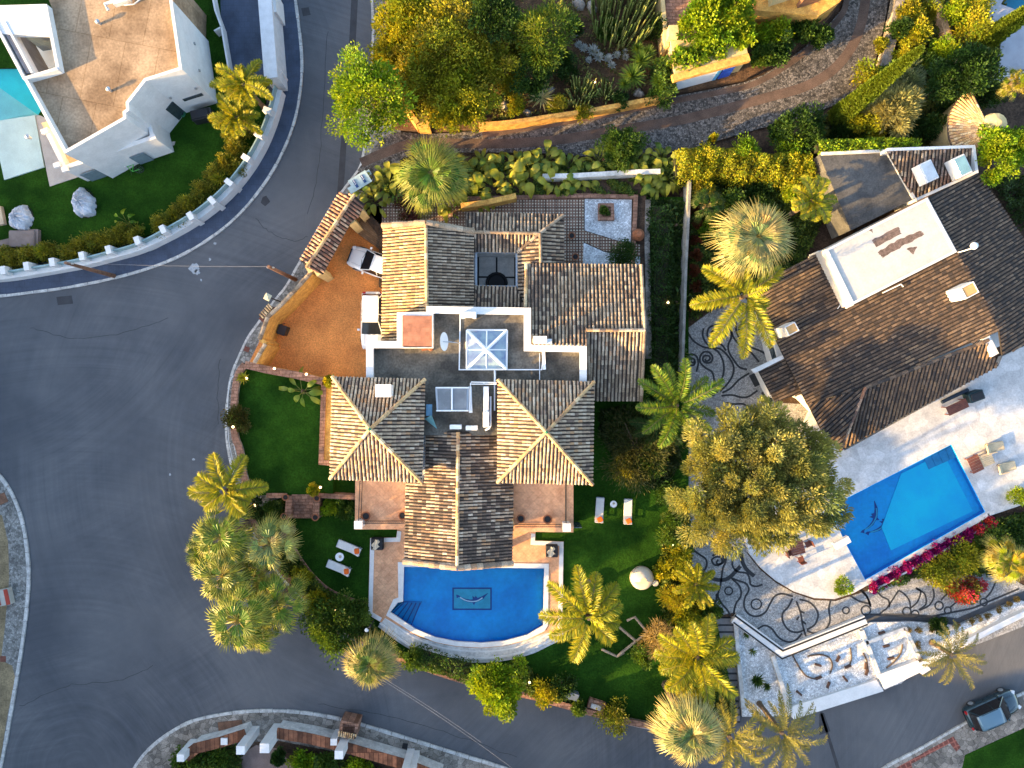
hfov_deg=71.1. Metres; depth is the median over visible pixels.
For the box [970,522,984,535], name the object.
bougainvillea
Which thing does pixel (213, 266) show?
overhead cable
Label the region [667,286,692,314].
bird of paradise plant
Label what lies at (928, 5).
garden shrub
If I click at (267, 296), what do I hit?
street lamp
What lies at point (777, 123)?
garden tree
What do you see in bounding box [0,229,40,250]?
stone bench
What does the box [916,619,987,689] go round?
feather palm
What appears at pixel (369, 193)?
bird of paradise plant
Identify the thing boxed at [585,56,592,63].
agave
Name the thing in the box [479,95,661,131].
lane wall
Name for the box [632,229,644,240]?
urn
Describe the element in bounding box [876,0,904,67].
garden wall
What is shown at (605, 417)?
garden shrub
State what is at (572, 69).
garden shrub
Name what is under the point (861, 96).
hedge
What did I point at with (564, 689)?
garden shrub
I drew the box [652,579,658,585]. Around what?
stool
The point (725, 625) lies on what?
timber stairs
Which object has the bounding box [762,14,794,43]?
garden shrub
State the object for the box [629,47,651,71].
dragon tree
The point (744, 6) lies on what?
garden tree
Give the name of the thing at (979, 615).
cactus ball
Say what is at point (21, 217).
boulder
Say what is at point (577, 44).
agave
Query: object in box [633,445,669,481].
garden shrub
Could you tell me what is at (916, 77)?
garden tree
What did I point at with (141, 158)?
window
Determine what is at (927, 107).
undergrowth
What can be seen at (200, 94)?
window
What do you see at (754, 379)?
doormat
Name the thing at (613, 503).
side table
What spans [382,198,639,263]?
patio
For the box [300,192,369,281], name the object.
gatehouse
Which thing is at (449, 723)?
overhead cable
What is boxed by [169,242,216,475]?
road paint spots
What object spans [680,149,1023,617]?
mosaic court base
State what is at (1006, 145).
round tree
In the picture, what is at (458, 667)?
hedge
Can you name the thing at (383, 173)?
bird of paradise plant
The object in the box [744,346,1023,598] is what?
marble terrace
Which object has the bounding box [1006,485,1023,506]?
ball shrub
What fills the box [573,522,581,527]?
window
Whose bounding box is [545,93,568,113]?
garden shrub
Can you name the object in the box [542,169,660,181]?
garden wall
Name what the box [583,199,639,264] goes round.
gravel bed
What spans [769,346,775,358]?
window
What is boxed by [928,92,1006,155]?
curved tile roof
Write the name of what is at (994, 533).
garden shrub
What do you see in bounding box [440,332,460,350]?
satellite dish
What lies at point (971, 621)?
cactus ball
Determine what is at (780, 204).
undergrowth
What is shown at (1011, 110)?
garden bed
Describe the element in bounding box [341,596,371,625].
garden shrub
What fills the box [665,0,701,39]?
raised terrace
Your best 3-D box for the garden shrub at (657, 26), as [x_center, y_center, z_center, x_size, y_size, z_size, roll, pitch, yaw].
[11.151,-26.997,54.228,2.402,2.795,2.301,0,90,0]
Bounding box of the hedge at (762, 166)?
[672,146,816,190]
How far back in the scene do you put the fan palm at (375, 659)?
50.41 m
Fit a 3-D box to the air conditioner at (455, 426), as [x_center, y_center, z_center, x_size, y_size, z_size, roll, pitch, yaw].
[-3.916,2.982,49.998,0.808,0.604,0.340,0,90,0]
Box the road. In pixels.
[0,0,1023,767]
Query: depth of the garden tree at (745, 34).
52.12 m
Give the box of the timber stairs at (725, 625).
[716,617,739,722]
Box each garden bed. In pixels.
[198,741,394,767]
[364,174,645,301]
[390,0,841,132]
[409,156,661,196]
[661,2,1023,157]
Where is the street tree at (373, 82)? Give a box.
[324,40,418,151]
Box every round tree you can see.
[465,653,528,723]
[593,124,651,172]
[975,123,1023,187]
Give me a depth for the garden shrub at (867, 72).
54.45 m
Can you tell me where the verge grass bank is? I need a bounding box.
[962,728,1023,767]
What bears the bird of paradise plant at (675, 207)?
on the lawn at (612, 547)
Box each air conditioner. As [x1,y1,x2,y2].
[450,424,461,428]
[460,312,476,318]
[466,425,477,429]
[483,386,488,399]
[483,411,488,426]
[484,400,488,410]
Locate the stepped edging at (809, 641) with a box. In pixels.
[730,588,1018,658]
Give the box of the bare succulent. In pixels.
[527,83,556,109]
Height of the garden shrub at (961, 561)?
2.830 m
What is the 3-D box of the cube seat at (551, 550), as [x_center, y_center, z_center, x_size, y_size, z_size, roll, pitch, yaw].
[3.052,12.795,54.941,0.920,0.639,0.920,0,90,0]
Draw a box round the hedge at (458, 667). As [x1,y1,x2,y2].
[409,642,489,684]
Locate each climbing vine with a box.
[648,54,678,104]
[666,36,728,70]
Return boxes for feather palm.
[186,452,268,519]
[208,92,262,139]
[209,58,273,109]
[538,564,624,663]
[635,357,724,448]
[653,613,740,707]
[672,560,720,609]
[689,264,784,359]
[709,694,765,767]
[739,683,827,767]
[788,174,837,223]
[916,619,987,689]
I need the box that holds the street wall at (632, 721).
[248,513,658,730]
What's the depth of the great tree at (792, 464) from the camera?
47.47 m
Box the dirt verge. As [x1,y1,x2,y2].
[0,515,14,757]
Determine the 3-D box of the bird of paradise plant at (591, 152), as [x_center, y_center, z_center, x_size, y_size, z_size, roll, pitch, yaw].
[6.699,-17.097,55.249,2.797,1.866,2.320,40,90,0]
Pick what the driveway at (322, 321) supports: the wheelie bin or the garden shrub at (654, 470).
the wheelie bin
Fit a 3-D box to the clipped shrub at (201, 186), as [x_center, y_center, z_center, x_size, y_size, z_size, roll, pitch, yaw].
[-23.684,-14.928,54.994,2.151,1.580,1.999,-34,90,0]
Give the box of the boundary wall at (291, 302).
[253,272,322,364]
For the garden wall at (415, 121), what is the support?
on the pavement at (301, 272)
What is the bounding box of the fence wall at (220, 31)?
[212,0,232,73]
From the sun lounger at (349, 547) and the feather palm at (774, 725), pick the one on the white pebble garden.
the feather palm at (774, 725)
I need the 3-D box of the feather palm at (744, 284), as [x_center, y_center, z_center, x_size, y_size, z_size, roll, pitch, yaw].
[15.771,-5.082,51.371,6.814,8.258,6.865,0,90,0]
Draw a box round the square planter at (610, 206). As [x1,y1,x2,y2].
[598,203,614,220]
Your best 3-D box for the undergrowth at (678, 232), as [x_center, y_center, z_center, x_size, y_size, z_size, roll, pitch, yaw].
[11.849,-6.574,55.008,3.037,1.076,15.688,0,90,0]
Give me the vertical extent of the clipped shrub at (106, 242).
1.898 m
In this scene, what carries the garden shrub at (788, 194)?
on the mosaic court base
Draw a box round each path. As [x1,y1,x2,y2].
[35,115,174,185]
[241,745,291,767]
[897,737,959,767]
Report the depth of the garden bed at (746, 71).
55.50 m
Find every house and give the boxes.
[0,0,216,180]
[748,0,840,25]
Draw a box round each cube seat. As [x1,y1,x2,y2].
[371,537,383,549]
[546,544,557,556]
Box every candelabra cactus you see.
[563,71,599,110]
[588,0,662,49]
[595,77,620,103]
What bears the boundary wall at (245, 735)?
on the pavement at (158, 755)
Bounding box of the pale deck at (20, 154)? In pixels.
[0,115,44,179]
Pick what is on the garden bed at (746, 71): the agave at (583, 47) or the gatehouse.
the agave at (583, 47)
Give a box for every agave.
[575,39,581,48]
[579,43,587,51]
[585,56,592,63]
[586,44,599,56]
[593,50,603,62]
[602,53,613,62]
[607,61,616,68]
[613,50,620,58]
[622,53,628,60]
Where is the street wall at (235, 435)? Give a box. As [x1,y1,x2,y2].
[227,362,248,481]
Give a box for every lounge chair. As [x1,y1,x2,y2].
[985,441,1004,453]
[997,461,1016,474]
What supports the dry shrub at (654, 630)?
on the lawn at (612, 547)
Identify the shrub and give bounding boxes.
[0,244,14,265]
[0,246,24,268]
[17,243,39,267]
[34,239,59,263]
[56,239,79,260]
[68,231,91,257]
[82,229,107,254]
[93,227,118,251]
[111,221,133,249]
[118,222,144,247]
[149,209,170,238]
[161,202,187,227]
[168,744,208,767]
[174,193,202,214]
[189,178,216,203]
[197,743,238,767]
[201,161,225,189]
[215,152,237,175]
[220,129,244,142]
[220,404,251,434]
[221,136,249,158]
[223,156,247,177]
[239,119,261,140]
[245,496,265,516]
[263,499,282,518]
[270,745,286,766]
[285,747,315,767]
[289,565,315,592]
[301,587,330,615]
[306,481,319,496]
[313,749,339,767]
[319,498,338,516]
[322,374,333,387]
[335,499,354,520]
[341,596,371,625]
[341,755,374,767]
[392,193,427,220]
[401,643,424,674]
[497,71,523,98]
[504,5,532,42]
[505,654,530,683]
[506,94,526,117]
[531,676,561,710]
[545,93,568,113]
[549,671,578,701]
[550,47,578,72]
[556,62,579,86]
[566,15,584,37]
[570,696,586,718]
[573,103,595,124]
[591,695,629,739]
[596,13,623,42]
[598,406,635,447]
[599,205,610,215]
[606,237,640,264]
[609,89,629,112]
[612,458,635,480]
[627,392,650,416]
[628,641,654,670]
[629,398,684,452]
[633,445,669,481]
[637,617,677,661]
[644,86,675,111]
[645,12,668,44]
[652,556,679,581]
[653,477,680,506]
[653,524,684,551]
[653,699,672,726]
[655,584,687,613]
[661,508,684,529]
[662,544,693,571]
[671,602,704,630]
[675,563,705,596]
[684,678,705,701]
[686,141,720,177]
[691,174,716,198]
[697,220,718,239]
[697,599,724,618]
[706,132,719,143]
[709,186,745,220]
[730,131,761,163]
[744,178,776,204]
[749,22,772,49]
[750,40,776,68]
[760,29,795,67]
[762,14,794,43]
[769,131,809,166]
[780,152,818,186]
[780,181,801,202]
[791,18,820,44]
[810,22,834,50]
[826,123,853,142]
[833,574,855,596]
[849,57,879,87]
[853,126,880,141]
[873,36,890,54]
[875,58,898,77]
[883,15,913,40]
[888,119,921,140]
[891,43,912,65]
[895,0,926,23]
[895,14,933,51]
[913,51,941,77]
[913,111,947,146]
[914,556,961,594]
[921,0,944,23]
[927,32,961,60]
[928,616,949,635]
[930,98,957,119]
[936,534,983,579]
[939,0,974,26]
[944,0,996,39]
[949,2,998,45]
[966,539,989,567]
[974,82,1009,109]
[976,517,1020,569]
[997,515,1023,557]
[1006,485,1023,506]
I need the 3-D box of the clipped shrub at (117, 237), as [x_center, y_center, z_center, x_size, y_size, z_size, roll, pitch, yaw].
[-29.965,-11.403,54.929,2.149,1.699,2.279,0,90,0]
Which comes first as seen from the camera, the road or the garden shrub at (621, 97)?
the garden shrub at (621, 97)
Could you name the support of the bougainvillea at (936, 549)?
on the mosaic court base
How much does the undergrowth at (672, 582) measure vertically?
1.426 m
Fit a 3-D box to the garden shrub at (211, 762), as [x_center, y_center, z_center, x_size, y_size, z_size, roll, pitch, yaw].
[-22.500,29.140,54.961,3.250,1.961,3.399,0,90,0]
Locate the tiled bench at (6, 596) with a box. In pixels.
[0,587,14,605]
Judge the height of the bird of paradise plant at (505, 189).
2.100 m
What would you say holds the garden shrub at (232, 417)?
on the lawn at (280, 441)
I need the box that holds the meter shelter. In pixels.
[338,711,362,739]
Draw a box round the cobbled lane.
[355,0,887,178]
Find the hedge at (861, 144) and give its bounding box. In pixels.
[814,136,922,154]
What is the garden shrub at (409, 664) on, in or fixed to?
on the lawn at (612, 547)
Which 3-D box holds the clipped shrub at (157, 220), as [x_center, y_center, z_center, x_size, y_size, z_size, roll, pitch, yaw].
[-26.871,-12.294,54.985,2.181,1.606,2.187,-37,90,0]
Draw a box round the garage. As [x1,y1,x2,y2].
[665,38,750,89]
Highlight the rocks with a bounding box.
[500,0,643,116]
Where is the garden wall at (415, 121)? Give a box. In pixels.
[385,2,419,132]
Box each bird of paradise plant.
[348,172,377,196]
[359,184,386,217]
[373,163,406,208]
[374,161,402,194]
[405,184,435,210]
[433,193,460,222]
[439,155,473,202]
[458,171,490,212]
[461,157,492,195]
[468,148,504,186]
[480,151,526,185]
[480,170,512,209]
[493,172,525,202]
[503,150,533,182]
[508,151,546,198]
[520,154,552,180]
[530,140,566,181]
[542,165,574,196]
[550,152,586,182]
[559,165,590,196]
[569,159,601,192]
[582,146,614,180]
[619,148,651,169]
[629,154,661,185]
[639,165,669,201]
[649,142,679,178]
[650,158,685,196]
[653,319,678,342]
[663,203,677,224]
[665,340,692,360]
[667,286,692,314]
[668,212,682,226]
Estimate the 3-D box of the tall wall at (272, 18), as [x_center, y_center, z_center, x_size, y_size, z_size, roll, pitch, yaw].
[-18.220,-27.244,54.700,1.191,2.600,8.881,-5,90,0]
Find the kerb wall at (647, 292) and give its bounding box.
[644,200,651,358]
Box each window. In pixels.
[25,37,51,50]
[80,169,106,180]
[129,153,153,164]
[182,93,203,100]
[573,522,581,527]
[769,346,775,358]
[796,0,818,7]
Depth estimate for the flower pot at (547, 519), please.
52.05 m
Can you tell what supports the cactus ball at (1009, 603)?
on the white pebble garden
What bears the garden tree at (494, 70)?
on the garden bed at (746, 71)
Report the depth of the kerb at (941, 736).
55.88 m
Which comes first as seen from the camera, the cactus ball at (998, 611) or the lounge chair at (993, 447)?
the lounge chair at (993, 447)
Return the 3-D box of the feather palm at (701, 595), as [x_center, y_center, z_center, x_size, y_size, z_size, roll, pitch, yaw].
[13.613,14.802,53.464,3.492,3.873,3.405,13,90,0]
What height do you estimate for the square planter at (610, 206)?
0.400 m
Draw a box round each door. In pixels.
[166,102,184,119]
[676,71,717,89]
[717,66,735,78]
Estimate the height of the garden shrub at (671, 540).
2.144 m
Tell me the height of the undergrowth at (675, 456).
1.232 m
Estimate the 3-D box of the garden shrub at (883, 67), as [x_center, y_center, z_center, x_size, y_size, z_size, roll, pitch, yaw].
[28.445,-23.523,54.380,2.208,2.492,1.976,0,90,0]
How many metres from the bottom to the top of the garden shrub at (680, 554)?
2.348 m
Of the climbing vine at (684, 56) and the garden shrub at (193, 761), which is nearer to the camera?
the climbing vine at (684, 56)
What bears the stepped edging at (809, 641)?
on the pebble garden walls at (891, 676)
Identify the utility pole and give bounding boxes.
[64,261,115,277]
[266,265,297,281]
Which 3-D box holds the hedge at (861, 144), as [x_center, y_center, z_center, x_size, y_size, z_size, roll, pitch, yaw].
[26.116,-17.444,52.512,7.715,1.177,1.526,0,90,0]
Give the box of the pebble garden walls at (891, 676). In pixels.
[734,608,1023,718]
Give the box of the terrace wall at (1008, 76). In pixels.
[990,71,1023,81]
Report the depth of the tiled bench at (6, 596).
55.42 m
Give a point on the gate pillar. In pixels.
(424, 130)
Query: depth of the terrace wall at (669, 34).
53.40 m
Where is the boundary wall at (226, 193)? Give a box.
[0,85,285,281]
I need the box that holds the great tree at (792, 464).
[663,394,856,561]
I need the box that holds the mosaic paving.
[689,293,1023,646]
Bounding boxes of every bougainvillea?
[867,578,880,594]
[877,573,890,587]
[887,566,903,582]
[899,560,913,573]
[910,554,923,568]
[920,548,933,562]
[929,539,943,554]
[939,538,951,551]
[939,574,988,605]
[949,533,963,544]
[961,527,973,542]
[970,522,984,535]
[980,515,998,530]
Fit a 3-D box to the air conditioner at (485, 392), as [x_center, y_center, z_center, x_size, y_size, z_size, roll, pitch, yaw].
[-1.793,0.645,49.845,0.400,0.710,0.950,0,90,0]
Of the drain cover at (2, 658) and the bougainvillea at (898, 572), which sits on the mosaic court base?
the bougainvillea at (898, 572)
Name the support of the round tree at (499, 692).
on the lawn at (612, 547)
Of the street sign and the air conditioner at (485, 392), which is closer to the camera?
the air conditioner at (485, 392)
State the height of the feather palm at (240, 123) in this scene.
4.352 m
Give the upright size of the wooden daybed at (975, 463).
0.450 m
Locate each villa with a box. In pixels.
[328,212,646,570]
[751,145,1023,449]
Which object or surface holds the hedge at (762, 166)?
on the mosaic court base
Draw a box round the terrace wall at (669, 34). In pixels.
[654,0,678,57]
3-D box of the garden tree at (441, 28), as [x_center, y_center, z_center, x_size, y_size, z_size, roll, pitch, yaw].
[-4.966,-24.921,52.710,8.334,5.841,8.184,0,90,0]
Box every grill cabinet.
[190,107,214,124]
[962,389,984,402]
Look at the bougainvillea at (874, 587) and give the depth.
54.91 m
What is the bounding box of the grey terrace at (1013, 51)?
[985,0,1023,71]
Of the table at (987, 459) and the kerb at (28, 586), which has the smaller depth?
the table at (987, 459)
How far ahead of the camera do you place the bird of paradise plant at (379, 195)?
54.38 m
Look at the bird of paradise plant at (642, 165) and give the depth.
54.72 m
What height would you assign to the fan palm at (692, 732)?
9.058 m
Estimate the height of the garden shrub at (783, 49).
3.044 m
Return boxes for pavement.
[0,0,300,293]
[0,481,26,758]
[136,712,495,767]
[226,0,400,578]
[887,695,1023,767]
[969,617,1023,645]
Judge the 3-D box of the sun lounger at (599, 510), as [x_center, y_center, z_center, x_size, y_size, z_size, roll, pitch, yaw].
[6.727,9.674,55.049,0.637,0.671,1.950,4,90,0]
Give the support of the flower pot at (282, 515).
on the garden steps at (302, 506)
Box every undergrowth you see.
[184,747,242,767]
[250,498,574,705]
[292,749,379,767]
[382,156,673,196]
[390,0,512,124]
[518,0,662,118]
[597,399,682,490]
[647,197,684,399]
[659,512,737,731]
[688,178,825,320]
[801,0,1006,146]
[877,511,1023,592]
[995,173,1023,231]
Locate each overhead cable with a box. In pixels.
[83,263,266,266]
[381,679,511,767]
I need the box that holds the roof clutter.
[421,348,432,350]
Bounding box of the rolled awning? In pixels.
[941,388,968,403]
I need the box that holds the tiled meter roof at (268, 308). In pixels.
[259,304,274,321]
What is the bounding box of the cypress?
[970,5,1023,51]
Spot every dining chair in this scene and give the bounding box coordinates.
[785,549,791,558]
[795,555,806,564]
[804,539,814,547]
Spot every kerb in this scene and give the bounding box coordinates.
[0,0,303,297]
[0,474,30,767]
[133,709,507,767]
[225,0,650,729]
[881,691,1023,767]
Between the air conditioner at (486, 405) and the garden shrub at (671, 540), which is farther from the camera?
the garden shrub at (671, 540)
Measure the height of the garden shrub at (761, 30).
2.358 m
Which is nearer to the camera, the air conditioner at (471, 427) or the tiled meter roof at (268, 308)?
the air conditioner at (471, 427)
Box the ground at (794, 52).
[400,0,889,378]
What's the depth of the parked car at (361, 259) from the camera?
54.94 m
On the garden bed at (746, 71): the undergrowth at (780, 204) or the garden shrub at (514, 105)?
the garden shrub at (514, 105)
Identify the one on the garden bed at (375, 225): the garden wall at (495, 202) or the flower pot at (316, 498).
the garden wall at (495, 202)
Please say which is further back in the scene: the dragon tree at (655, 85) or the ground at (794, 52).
the ground at (794, 52)
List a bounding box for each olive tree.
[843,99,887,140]
[860,77,927,137]
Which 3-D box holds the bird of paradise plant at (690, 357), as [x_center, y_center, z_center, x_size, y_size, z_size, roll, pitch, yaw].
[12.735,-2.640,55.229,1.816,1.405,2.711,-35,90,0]
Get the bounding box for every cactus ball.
[914,626,922,633]
[915,641,921,649]
[966,618,975,625]
[975,614,982,621]
[983,613,992,620]
[995,605,1002,613]
[1004,601,1012,608]
[1013,595,1020,603]
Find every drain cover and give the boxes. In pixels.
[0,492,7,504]
[0,656,5,661]
[218,720,241,730]
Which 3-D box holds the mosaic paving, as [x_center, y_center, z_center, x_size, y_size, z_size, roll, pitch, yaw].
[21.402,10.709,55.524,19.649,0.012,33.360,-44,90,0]
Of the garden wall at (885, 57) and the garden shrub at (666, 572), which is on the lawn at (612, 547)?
the garden shrub at (666, 572)
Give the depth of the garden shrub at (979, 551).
54.29 m
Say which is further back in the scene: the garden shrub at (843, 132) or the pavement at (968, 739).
the pavement at (968, 739)
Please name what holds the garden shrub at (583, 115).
on the earth strip
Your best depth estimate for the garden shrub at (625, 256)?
54.05 m
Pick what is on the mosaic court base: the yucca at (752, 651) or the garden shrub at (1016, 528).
the garden shrub at (1016, 528)
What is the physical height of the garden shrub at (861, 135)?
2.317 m
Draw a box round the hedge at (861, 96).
[827,45,925,125]
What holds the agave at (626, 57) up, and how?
on the garden bed at (746, 71)
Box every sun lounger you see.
[326,559,351,576]
[336,539,361,556]
[594,497,603,522]
[623,498,631,524]
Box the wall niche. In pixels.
[587,696,605,711]
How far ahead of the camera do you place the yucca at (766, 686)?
55.27 m
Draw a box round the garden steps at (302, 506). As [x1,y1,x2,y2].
[266,492,354,517]
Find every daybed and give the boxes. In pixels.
[630,566,653,589]
[964,454,983,473]
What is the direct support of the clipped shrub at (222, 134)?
on the lawn at (160, 183)
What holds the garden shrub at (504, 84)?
on the garden bed at (746, 71)
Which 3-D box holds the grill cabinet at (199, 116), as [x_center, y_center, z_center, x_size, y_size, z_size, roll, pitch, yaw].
[-23.803,-20.666,55.195,1.600,1.010,0.800,-12,90,0]
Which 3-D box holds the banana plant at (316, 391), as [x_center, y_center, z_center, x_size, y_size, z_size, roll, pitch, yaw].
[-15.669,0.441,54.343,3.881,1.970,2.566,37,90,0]
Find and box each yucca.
[32,243,50,258]
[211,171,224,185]
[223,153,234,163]
[235,372,248,384]
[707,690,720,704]
[748,648,756,655]
[751,674,766,688]
[763,682,770,691]
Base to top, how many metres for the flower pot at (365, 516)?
0.480 m
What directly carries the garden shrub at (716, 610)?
on the mosaic court base
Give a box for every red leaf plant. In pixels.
[688,248,703,261]
[688,264,700,277]
[689,234,702,244]
[689,280,701,292]
[690,204,699,213]
[692,217,703,229]
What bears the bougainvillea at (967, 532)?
on the mosaic court base
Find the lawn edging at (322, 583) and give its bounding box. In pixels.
[286,518,366,603]
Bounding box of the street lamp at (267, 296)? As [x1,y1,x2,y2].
[263,293,280,301]
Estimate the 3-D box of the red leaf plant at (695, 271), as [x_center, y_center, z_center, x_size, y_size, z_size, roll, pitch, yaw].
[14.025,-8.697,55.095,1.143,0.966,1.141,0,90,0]
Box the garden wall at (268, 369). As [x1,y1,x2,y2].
[244,361,323,384]
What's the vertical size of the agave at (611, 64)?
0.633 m
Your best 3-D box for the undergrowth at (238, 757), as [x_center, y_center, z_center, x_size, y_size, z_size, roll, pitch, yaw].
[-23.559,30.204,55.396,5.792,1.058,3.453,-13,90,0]
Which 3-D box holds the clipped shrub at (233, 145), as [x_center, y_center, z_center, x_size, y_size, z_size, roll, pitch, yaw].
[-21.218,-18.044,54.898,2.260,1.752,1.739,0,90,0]
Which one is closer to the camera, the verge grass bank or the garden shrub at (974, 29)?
the garden shrub at (974, 29)
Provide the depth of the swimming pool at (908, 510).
55.44 m
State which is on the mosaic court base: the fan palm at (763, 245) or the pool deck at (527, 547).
the fan palm at (763, 245)
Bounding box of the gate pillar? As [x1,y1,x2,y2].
[417,114,431,133]
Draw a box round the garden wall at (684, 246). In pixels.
[678,180,690,370]
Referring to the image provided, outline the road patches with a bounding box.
[20,0,839,767]
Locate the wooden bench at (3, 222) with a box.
[0,206,6,225]
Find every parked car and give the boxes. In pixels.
[347,246,382,278]
[357,291,381,349]
[962,688,1020,731]
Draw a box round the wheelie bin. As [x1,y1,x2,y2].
[276,323,289,335]
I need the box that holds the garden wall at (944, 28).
[921,0,962,69]
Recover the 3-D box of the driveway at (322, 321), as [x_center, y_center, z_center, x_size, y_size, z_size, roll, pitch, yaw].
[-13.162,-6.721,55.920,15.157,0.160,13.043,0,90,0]
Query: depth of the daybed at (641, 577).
54.69 m
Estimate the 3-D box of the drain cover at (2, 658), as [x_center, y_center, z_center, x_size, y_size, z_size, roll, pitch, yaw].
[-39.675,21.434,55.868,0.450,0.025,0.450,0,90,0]
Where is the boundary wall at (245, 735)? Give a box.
[177,720,443,767]
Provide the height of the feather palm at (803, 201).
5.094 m
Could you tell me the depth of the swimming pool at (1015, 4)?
55.55 m
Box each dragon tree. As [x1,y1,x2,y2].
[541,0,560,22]
[617,75,633,91]
[619,61,644,88]
[629,39,645,57]
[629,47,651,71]
[642,43,657,62]
[648,74,665,89]
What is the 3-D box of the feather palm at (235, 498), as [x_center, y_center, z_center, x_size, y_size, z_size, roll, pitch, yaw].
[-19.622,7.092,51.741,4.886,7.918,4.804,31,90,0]
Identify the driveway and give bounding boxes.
[220,0,263,76]
[250,217,381,377]
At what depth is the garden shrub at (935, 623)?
55.18 m
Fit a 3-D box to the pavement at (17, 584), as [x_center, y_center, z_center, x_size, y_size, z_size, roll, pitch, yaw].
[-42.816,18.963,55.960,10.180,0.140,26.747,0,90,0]
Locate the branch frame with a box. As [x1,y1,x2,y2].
[601,616,647,657]
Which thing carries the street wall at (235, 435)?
on the pavement at (301, 272)
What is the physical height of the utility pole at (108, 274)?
6.100 m
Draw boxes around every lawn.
[0,0,266,265]
[238,369,335,495]
[259,197,734,721]
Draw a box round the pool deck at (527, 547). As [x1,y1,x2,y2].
[368,529,563,647]
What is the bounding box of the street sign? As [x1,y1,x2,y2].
[348,169,371,193]
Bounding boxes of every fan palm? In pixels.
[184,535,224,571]
[190,504,254,567]
[190,541,257,603]
[205,579,280,653]
[230,559,282,597]
[242,611,281,652]
[243,510,304,571]
[246,569,310,633]
[342,627,401,691]
[390,133,473,220]
[646,679,725,767]
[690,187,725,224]
[704,197,797,282]
[977,534,1023,586]
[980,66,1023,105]
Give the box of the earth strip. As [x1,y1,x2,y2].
[359,0,869,166]
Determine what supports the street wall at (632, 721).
on the pavement at (301, 272)
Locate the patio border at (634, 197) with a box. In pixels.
[467,193,637,262]
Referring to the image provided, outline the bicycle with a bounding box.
[125,164,143,174]
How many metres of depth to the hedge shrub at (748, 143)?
53.43 m
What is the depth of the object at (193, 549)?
51.65 m
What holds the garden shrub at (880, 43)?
on the cobbled lane
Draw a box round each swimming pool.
[0,69,40,119]
[378,562,559,662]
[832,445,988,592]
[1004,0,1023,9]
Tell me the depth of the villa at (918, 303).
51.21 m
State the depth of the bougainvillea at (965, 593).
54.52 m
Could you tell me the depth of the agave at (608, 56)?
55.11 m
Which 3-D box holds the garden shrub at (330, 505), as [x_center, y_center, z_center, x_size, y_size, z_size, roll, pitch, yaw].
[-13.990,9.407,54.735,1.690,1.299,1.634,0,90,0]
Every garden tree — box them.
[293,587,371,669]
[365,20,412,73]
[370,0,449,55]
[387,0,498,93]
[389,44,463,120]
[416,55,503,137]
[448,28,526,100]
[467,0,522,43]
[499,0,584,78]
[507,40,532,77]
[509,45,555,101]
[593,406,688,498]
[676,0,741,51]
[716,0,756,31]
[719,12,758,51]
[766,100,827,154]
[766,114,794,142]
[888,58,927,99]
[922,56,972,104]
[947,39,1008,100]
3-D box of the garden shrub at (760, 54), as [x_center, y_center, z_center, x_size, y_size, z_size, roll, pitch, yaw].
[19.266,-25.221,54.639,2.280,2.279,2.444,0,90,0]
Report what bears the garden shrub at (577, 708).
on the lawn at (612, 547)
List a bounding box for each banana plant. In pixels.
[114,209,144,233]
[279,367,322,406]
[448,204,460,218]
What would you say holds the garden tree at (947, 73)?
on the garden bed at (1011, 110)
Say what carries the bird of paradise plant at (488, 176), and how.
on the garden bed at (468, 159)
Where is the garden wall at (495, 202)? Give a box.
[460,193,516,211]
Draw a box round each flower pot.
[280,513,286,519]
[282,494,288,500]
[311,514,318,520]
[313,495,319,501]
[361,512,370,520]
[398,511,404,519]
[516,514,524,522]
[543,515,551,523]
[568,232,574,238]
[572,253,578,259]
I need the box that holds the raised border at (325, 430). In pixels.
[318,385,332,465]
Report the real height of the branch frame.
0.738 m
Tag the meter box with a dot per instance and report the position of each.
(575, 697)
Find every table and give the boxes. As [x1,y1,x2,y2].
[335,553,343,560]
[610,501,616,506]
[789,539,805,555]
[941,398,968,415]
[979,454,994,466]
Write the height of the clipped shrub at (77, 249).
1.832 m
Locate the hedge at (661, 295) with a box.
[645,204,675,378]
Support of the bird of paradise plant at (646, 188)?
on the garden bed at (468, 159)
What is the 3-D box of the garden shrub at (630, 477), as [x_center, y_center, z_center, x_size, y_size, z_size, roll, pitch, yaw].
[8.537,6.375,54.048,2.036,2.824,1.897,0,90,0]
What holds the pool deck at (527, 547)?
on the lawn at (612, 547)
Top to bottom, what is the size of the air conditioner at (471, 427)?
0.604 m
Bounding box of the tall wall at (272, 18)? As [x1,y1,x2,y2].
[258,0,287,90]
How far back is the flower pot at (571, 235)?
54.75 m
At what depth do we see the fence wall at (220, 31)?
55.05 m
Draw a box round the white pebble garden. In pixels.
[738,600,1023,716]
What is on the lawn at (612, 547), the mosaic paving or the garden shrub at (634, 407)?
the garden shrub at (634, 407)
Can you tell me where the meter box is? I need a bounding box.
[566,691,578,701]
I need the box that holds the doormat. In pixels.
[749,373,759,386]
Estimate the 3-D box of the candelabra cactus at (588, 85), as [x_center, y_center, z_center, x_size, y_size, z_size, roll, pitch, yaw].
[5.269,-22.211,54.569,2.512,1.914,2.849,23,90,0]
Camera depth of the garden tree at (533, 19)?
51.64 m
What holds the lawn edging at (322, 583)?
on the lawn at (612, 547)
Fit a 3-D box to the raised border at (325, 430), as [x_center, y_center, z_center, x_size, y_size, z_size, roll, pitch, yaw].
[-13.892,3.051,54.350,1.435,0.500,6.256,0,90,0]

